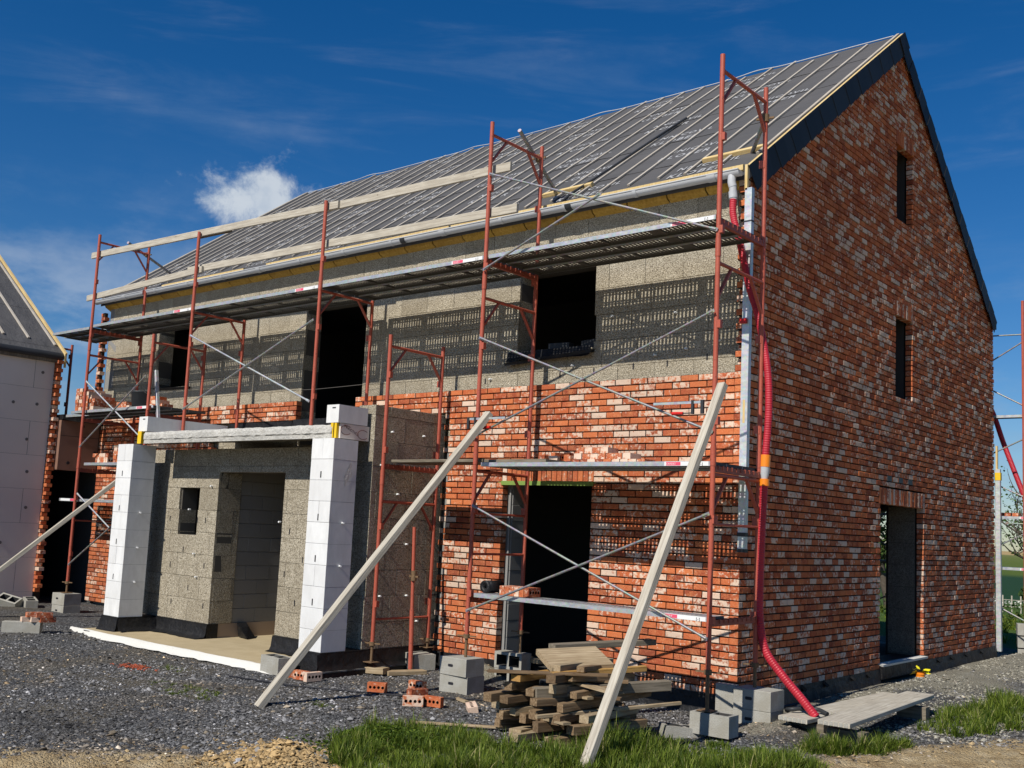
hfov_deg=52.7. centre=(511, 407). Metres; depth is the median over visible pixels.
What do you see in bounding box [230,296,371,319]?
scaffold plank
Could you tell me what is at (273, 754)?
clods
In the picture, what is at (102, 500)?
scaffold plank
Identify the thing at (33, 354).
neighbouring house
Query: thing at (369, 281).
scaffold plank
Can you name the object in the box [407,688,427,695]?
brick
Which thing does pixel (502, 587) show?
brick
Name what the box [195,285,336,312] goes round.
scaffold plank
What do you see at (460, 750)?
grass
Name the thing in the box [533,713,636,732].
pile timber
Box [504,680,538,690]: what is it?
pile timber
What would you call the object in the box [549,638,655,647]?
pile timber
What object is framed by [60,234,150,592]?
frame scaffold
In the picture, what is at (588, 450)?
brick
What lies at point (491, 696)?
pile timber
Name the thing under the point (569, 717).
pile timber
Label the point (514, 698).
pile timber
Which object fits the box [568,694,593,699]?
pile lath
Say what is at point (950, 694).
rubble
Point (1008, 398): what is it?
diagonal brace
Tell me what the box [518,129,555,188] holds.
clamped tube
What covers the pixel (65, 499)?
plank label
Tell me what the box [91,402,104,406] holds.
brick
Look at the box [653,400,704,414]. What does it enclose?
bar clamp
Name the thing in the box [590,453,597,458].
brick
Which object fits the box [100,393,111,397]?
brick
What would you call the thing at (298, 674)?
brick
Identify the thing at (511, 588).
brick
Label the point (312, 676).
brick
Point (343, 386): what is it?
string line
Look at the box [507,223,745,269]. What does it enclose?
scaffold plank
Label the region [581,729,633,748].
pile timber
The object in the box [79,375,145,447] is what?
diagonal brace
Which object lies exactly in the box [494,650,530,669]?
concrete block
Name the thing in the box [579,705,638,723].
pile timber
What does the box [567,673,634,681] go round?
pile timber
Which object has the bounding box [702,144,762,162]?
wooden plank
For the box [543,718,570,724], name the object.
pile lath
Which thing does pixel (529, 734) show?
pile timber
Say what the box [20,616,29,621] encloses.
brick
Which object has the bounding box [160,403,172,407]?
brick
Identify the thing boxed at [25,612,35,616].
brick
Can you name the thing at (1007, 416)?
scaffold plank
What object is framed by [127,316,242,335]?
scaffold plank
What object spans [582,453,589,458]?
brick
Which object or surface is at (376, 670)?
sole board
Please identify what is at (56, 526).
timber prop
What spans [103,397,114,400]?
brick
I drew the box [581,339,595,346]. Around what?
aerated block
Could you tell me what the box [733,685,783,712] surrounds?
concrete block
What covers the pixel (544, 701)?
pile timber
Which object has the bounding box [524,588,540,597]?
brick
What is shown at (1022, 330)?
frame scaffold
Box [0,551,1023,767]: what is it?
ground
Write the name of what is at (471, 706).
brick
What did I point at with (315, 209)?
guard board
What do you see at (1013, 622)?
grass
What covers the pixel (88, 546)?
diagonal brace
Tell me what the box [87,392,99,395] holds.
brick
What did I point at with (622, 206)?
diagonal brace
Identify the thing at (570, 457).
brick
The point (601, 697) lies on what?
pile lath
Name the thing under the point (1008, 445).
diagonal brace
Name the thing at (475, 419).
bar clamp
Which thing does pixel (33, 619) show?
brick
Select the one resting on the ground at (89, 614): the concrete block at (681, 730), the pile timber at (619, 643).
the concrete block at (681, 730)
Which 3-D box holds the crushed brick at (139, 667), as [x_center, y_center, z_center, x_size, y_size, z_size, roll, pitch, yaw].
[-4.358,2.985,11.938,0.700,0.040,0.365,-3,-9,40]
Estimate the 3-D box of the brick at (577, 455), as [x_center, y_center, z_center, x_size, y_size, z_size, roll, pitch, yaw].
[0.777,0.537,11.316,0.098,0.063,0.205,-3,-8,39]
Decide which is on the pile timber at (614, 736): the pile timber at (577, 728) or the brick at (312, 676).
the pile timber at (577, 728)
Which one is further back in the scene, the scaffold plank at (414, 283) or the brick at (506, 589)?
the scaffold plank at (414, 283)
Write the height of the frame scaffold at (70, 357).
1.600 m
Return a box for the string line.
[307,382,379,389]
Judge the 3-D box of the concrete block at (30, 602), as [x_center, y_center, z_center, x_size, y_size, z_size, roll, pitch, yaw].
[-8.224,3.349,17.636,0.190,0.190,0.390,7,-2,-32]
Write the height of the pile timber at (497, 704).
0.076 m
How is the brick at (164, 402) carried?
on the brick
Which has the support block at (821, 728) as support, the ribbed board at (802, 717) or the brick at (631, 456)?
the ribbed board at (802, 717)
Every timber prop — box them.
[0,479,115,571]
[254,411,492,708]
[580,382,727,767]
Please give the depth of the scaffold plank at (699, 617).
10.36 m
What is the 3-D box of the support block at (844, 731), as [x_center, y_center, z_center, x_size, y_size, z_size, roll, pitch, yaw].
[3.015,2.970,9.277,0.340,0.160,0.120,-3,-9,40]
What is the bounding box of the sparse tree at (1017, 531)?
[1001,466,1022,558]
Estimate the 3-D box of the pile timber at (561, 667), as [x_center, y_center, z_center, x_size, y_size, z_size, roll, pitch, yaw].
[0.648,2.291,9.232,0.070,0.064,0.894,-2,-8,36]
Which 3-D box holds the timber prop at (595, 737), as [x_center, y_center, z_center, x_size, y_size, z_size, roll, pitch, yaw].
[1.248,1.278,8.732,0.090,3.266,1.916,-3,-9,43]
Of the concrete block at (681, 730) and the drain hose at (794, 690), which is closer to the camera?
the concrete block at (681, 730)
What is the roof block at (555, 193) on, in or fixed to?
on the brick house at (248, 540)
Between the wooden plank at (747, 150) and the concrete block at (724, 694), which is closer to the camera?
the concrete block at (724, 694)
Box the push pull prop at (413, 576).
[408,527,418,668]
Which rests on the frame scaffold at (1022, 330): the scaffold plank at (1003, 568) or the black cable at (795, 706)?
the scaffold plank at (1003, 568)
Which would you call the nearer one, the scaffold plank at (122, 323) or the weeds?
the weeds
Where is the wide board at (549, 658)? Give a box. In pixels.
[536,646,613,670]
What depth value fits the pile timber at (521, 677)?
8.90 m
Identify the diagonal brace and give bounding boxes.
[68,526,110,565]
[77,492,110,529]
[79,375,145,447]
[86,380,137,435]
[182,318,313,409]
[190,334,309,401]
[465,512,709,611]
[471,504,707,640]
[477,309,714,435]
[479,336,712,432]
[483,192,601,270]
[489,172,717,230]
[879,534,1022,599]
[880,541,1023,621]
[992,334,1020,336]
[993,342,1020,360]
[993,390,1021,405]
[993,482,1022,496]
[994,439,1021,452]
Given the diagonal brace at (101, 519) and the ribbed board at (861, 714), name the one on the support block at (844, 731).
the ribbed board at (861, 714)
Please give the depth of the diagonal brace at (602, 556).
10.33 m
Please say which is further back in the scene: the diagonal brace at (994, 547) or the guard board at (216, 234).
the diagonal brace at (994, 547)
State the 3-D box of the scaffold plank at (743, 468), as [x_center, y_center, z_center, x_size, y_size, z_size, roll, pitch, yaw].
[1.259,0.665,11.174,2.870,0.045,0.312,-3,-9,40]
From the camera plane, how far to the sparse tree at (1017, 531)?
43.96 m
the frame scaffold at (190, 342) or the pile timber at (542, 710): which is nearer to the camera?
the pile timber at (542, 710)
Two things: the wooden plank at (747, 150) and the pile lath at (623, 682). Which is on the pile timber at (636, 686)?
the pile lath at (623, 682)
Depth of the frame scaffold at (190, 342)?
15.66 m
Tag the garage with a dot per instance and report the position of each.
(64, 465)
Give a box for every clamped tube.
[127,241,171,273]
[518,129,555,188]
[750,113,773,152]
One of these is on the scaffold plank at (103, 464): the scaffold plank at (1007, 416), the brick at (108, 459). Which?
the brick at (108, 459)
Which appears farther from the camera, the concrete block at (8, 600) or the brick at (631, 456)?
the concrete block at (8, 600)
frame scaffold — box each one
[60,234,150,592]
[64,345,73,414]
[143,334,206,448]
[181,232,245,430]
[309,200,373,424]
[363,334,444,662]
[457,121,543,658]
[695,53,768,712]
[1021,300,1023,563]
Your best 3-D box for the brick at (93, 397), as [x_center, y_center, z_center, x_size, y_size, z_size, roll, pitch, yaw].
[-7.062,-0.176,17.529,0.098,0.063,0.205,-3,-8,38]
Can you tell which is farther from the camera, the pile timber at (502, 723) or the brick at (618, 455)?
the brick at (618, 455)
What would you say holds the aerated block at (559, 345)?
on the brick house at (248, 540)
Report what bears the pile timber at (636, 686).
on the pile timber at (544, 701)
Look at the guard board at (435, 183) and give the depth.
12.71 m
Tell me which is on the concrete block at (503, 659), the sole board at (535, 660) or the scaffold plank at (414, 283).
the sole board at (535, 660)
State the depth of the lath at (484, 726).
9.25 m
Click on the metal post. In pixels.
(156, 378)
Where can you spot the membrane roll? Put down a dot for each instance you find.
(489, 586)
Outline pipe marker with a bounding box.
[911,665,930,677]
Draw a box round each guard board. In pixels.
[86,266,203,300]
[91,200,339,258]
[187,237,340,271]
[201,231,231,238]
[327,162,511,211]
[341,203,518,244]
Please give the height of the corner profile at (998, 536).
3.450 m
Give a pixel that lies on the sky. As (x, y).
(122, 121)
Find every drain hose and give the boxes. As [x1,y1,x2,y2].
[729,198,818,716]
[993,409,1022,498]
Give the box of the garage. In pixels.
[40,414,103,603]
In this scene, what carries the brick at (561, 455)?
on the brick at (554, 457)
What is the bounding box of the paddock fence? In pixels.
[994,595,1021,613]
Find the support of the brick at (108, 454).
on the brick at (108, 459)
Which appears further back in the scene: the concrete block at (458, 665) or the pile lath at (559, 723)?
the concrete block at (458, 665)
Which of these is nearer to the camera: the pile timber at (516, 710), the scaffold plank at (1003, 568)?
the pile timber at (516, 710)
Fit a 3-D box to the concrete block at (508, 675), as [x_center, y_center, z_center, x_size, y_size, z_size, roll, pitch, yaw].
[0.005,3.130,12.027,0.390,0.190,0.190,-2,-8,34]
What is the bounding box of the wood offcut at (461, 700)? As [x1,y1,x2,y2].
[456,697,468,702]
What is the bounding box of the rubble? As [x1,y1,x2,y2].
[824,653,1023,744]
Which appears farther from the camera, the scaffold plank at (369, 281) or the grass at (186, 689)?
the scaffold plank at (369, 281)
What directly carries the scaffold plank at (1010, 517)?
on the frame scaffold at (1022, 330)
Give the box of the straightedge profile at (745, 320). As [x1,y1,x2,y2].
[737,187,754,552]
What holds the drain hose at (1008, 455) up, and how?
hanging from the frame scaffold at (1022, 330)
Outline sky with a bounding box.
[0,0,1023,551]
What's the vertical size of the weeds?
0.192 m
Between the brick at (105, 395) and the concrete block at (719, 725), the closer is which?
the concrete block at (719, 725)
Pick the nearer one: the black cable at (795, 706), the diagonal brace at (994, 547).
the black cable at (795, 706)
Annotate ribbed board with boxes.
[778,692,895,723]
[818,691,933,728]
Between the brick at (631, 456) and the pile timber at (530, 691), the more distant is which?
the brick at (631, 456)
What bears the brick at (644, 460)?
on the scaffold plank at (728, 465)
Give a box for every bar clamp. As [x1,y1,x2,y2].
[466,416,504,428]
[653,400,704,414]
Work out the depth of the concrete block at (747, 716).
9.90 m
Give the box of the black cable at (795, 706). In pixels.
[784,702,828,715]
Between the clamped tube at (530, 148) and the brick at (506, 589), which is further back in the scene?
the clamped tube at (530, 148)
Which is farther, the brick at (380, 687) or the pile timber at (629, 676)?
the brick at (380, 687)
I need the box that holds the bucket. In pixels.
[131,390,151,406]
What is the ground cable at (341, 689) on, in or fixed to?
on the ground at (89, 614)
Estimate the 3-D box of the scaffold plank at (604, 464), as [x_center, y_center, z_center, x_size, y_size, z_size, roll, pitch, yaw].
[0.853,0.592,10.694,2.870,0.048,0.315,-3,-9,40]
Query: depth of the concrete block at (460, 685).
11.17 m
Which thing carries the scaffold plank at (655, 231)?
on the frame scaffold at (470, 597)
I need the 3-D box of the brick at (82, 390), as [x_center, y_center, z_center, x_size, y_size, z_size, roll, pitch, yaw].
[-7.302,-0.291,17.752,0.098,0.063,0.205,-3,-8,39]
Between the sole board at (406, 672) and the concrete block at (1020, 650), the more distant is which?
the concrete block at (1020, 650)
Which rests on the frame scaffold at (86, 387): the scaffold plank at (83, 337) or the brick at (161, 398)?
the scaffold plank at (83, 337)
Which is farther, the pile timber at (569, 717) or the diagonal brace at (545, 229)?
the diagonal brace at (545, 229)
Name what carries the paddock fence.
on the ground at (89, 614)
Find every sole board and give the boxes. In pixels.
[365,666,388,674]
[384,669,426,675]
[530,657,543,663]
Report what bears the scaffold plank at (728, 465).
on the frame scaffold at (722, 225)
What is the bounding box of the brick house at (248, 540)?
[70,32,996,711]
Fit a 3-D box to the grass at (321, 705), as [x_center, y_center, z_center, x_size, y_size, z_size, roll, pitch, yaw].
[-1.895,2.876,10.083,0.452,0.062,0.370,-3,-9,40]
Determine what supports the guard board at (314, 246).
attached to the frame scaffold at (190, 342)
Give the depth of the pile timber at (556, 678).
8.63 m
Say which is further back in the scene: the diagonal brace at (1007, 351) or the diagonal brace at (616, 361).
the diagonal brace at (1007, 351)
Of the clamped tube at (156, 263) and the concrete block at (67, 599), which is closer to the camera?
the concrete block at (67, 599)
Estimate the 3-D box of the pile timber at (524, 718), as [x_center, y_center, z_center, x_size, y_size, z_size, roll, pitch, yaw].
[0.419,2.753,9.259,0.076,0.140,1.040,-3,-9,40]
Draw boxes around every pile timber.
[483,689,525,701]
[491,701,529,708]
[494,718,531,727]
[496,709,519,718]
[500,692,531,703]
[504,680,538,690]
[509,725,532,733]
[510,704,546,715]
[510,730,564,742]
[511,669,549,681]
[519,712,532,723]
[526,684,548,696]
[529,705,556,720]
[530,697,575,705]
[532,679,670,697]
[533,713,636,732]
[535,701,681,718]
[545,730,568,742]
[546,674,570,683]
[546,729,631,745]
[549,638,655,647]
[549,683,591,693]
[549,705,617,725]
[552,665,646,673]
[553,658,613,671]
[557,692,650,712]
[566,718,647,735]
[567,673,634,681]
[570,685,622,698]
[577,665,600,671]
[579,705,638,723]
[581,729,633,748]
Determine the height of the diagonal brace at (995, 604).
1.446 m
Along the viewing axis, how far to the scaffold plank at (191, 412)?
17.55 m
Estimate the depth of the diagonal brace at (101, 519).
16.64 m
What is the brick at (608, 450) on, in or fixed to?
on the brick at (601, 455)
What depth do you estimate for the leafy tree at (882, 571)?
31.56 m
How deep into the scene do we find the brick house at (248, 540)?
13.39 m
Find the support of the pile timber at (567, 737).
on the ground at (89, 614)
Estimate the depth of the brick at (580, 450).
11.22 m
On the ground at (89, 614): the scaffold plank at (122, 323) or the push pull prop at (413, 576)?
the push pull prop at (413, 576)
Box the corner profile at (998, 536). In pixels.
[994,446,1001,651]
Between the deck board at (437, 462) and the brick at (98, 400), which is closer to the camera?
the deck board at (437, 462)
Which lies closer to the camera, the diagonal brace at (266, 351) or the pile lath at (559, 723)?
the pile lath at (559, 723)
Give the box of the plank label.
[60,498,73,500]
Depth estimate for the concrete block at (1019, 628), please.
17.69 m
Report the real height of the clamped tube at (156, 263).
0.325 m
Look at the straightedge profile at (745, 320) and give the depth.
10.67 m
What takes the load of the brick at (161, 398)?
on the brick
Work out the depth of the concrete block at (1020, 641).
17.66 m
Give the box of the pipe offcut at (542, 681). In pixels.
[539,679,592,684]
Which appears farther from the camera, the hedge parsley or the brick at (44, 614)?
the hedge parsley
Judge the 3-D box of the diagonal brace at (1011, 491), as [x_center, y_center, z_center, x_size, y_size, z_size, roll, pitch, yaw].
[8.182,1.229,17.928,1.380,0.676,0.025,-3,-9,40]
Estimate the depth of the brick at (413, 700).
10.23 m
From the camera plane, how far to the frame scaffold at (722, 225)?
10.03 m
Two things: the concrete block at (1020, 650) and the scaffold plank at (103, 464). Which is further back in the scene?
the concrete block at (1020, 650)
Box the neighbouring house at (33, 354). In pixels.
[0,255,67,601]
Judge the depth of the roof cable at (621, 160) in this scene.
13.56 m
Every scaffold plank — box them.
[53,327,105,337]
[59,498,113,502]
[64,329,122,340]
[66,407,188,418]
[71,405,170,414]
[81,333,139,343]
[84,410,205,419]
[84,462,116,465]
[93,307,209,329]
[110,312,226,332]
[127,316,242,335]
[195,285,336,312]
[213,291,354,316]
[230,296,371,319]
[323,256,500,291]
[341,262,517,295]
[359,268,533,300]
[474,593,723,621]
[481,461,726,467]
[489,214,730,263]
[499,464,741,469]
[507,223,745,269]
[517,466,755,471]
[524,232,760,275]
[879,513,1022,518]
[880,560,1023,570]
[993,415,1021,418]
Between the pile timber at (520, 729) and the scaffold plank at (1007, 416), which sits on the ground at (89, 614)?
the pile timber at (520, 729)
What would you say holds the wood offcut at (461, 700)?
on the ground at (89, 614)
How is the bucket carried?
on the scaffold plank at (172, 410)
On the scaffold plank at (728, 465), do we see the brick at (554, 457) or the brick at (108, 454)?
the brick at (554, 457)
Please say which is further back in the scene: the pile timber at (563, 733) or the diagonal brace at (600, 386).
the diagonal brace at (600, 386)
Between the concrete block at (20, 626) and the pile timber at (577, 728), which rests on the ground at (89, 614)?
the concrete block at (20, 626)
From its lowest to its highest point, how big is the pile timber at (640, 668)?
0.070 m
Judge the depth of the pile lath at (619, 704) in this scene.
9.12 m
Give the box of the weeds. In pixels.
[285,718,496,761]
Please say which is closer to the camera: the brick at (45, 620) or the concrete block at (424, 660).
the concrete block at (424, 660)
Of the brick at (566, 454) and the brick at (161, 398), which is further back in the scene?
the brick at (161, 398)
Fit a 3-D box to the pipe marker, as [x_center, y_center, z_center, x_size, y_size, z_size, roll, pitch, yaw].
[5.343,3.485,13.518,0.254,0.202,0.230,-3,-9,40]
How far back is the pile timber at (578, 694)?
8.77 m
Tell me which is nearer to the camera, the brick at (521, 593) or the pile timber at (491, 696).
the pile timber at (491, 696)
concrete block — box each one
[0,592,22,606]
[1,620,42,633]
[23,597,37,607]
[51,604,80,612]
[52,592,80,605]
[260,654,290,674]
[405,651,435,669]
[439,654,483,677]
[439,674,483,694]
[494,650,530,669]
[494,667,530,680]
[658,721,705,737]
[689,709,738,738]
[715,682,738,713]
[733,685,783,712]
[733,707,783,722]
[1016,623,1023,635]
[1017,635,1023,647]
[1018,648,1023,652]
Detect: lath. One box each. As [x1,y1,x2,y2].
[412,720,509,729]
[487,669,607,676]
[517,689,621,700]
[538,678,627,683]
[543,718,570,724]
[567,682,605,692]
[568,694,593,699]
[614,702,624,705]
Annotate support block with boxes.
[790,722,828,733]
[827,726,868,746]
[897,705,929,720]
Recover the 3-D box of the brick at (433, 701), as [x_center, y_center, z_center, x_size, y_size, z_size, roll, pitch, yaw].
[-0.783,2.919,10.283,0.205,0.098,0.063,-1,-7,27]
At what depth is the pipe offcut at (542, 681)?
8.97 m
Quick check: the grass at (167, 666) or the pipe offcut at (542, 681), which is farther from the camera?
the grass at (167, 666)
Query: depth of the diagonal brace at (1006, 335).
17.91 m
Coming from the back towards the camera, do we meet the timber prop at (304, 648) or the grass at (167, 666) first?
the grass at (167, 666)
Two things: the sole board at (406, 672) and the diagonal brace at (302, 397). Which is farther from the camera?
the diagonal brace at (302, 397)
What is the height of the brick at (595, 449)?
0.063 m
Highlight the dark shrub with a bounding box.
[1018,588,1023,601]
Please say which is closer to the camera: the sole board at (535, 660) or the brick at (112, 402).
the sole board at (535, 660)
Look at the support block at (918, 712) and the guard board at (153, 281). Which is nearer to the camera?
the support block at (918, 712)
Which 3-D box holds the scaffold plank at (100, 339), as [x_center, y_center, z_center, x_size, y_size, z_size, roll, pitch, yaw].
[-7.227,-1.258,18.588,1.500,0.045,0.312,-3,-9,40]
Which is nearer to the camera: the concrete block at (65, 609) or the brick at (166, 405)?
the brick at (166, 405)
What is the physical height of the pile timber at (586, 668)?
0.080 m
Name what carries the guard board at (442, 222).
attached to the frame scaffold at (470, 597)
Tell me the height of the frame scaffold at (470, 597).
6.160 m
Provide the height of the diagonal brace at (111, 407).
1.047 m
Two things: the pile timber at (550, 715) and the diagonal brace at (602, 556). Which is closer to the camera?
the pile timber at (550, 715)
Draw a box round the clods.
[114,736,1023,767]
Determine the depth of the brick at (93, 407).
17.37 m
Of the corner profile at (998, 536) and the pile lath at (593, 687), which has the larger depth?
the corner profile at (998, 536)
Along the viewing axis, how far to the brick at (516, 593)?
11.02 m
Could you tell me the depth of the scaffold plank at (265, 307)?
15.08 m
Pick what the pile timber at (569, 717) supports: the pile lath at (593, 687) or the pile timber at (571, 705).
the pile timber at (571, 705)
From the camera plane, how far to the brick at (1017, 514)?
17.65 m
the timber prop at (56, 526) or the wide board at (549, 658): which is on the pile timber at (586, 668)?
the wide board at (549, 658)
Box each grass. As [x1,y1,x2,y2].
[150,679,219,700]
[162,663,185,671]
[301,700,332,706]
[319,706,833,767]
[792,727,918,757]
[878,603,1023,648]
[909,683,1023,737]
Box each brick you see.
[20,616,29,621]
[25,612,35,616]
[30,617,38,621]
[36,612,52,617]
[39,617,55,622]
[80,388,93,391]
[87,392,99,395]
[88,395,102,398]
[90,406,104,409]
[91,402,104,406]
[92,398,105,403]
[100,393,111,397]
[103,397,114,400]
[105,453,112,457]
[105,457,112,461]
[106,400,116,404]
[110,663,158,670]
[152,396,166,400]
[160,400,169,403]
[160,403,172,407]
[293,669,310,679]
[303,671,321,681]
[367,681,387,692]
[402,695,423,706]
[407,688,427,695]
[408,679,426,688]
[423,695,443,707]
[465,701,478,712]
[499,585,513,594]
[504,586,508,595]
[509,586,523,595]
[514,587,518,596]
[519,587,534,596]
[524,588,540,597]
[538,455,548,458]
[549,456,559,459]
[551,452,563,460]
[564,452,573,461]
[567,455,573,461]
[574,453,581,458]
[577,447,584,452]
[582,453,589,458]
[584,447,591,452]
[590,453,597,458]
[592,447,599,452]
[598,453,605,458]
[600,447,617,452]
[606,453,613,458]
[614,453,622,458]
[622,453,640,458]
[637,459,654,460]
[1012,513,1021,516]
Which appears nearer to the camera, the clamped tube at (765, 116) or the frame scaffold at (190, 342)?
the clamped tube at (765, 116)
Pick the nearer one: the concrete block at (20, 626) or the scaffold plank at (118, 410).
the concrete block at (20, 626)
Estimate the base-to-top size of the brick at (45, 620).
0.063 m
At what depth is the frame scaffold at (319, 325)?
13.74 m
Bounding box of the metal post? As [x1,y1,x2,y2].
[154,370,159,417]
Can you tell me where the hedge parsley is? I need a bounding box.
[880,593,1023,629]
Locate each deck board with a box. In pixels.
[391,459,483,464]
[484,459,565,461]
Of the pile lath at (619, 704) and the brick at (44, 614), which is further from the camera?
the brick at (44, 614)
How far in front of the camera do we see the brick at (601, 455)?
11.04 m
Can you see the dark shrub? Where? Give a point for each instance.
(1021, 593)
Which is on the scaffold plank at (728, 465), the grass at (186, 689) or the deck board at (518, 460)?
the deck board at (518, 460)
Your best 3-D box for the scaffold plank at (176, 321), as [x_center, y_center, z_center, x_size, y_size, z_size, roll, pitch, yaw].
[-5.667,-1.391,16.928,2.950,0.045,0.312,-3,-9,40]
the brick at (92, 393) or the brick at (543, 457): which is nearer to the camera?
the brick at (543, 457)
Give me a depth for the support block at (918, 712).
10.75 m
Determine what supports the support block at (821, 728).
on the ground at (89, 614)
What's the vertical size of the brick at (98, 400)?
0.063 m
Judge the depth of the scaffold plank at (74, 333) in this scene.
18.09 m
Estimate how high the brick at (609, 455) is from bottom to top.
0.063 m
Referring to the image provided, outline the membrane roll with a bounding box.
[480,580,503,592]
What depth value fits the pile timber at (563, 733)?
8.80 m
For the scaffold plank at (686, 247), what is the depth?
11.47 m
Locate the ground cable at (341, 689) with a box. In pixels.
[227,675,482,700]
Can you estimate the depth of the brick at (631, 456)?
10.85 m
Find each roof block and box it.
[542,182,593,197]
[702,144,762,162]
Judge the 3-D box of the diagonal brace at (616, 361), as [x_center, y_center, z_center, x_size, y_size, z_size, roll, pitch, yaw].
[0.734,-0.300,10.643,3.009,1.174,0.025,-3,-9,40]
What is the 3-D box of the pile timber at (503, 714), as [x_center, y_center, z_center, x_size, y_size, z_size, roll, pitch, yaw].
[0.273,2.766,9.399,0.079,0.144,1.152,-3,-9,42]
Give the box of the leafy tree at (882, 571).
[870,511,885,607]
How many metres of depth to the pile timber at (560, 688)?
8.75 m
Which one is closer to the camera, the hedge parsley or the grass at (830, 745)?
the grass at (830, 745)
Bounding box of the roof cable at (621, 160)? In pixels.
[560,117,686,201]
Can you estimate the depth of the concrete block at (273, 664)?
11.82 m
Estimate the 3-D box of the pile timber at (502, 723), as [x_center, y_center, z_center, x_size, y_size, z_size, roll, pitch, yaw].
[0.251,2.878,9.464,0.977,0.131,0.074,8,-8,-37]
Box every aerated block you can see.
[548,342,573,348]
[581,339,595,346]
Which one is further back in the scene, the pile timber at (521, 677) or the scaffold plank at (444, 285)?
the scaffold plank at (444, 285)
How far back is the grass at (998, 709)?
10.76 m
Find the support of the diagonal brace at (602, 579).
attached to the frame scaffold at (470, 597)
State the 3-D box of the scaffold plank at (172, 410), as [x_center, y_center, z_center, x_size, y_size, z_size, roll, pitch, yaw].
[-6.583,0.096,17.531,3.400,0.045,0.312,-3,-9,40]
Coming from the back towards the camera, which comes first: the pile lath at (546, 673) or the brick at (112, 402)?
the brick at (112, 402)
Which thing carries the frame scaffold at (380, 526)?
on the sole board at (376, 670)
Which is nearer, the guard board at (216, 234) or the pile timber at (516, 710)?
the pile timber at (516, 710)

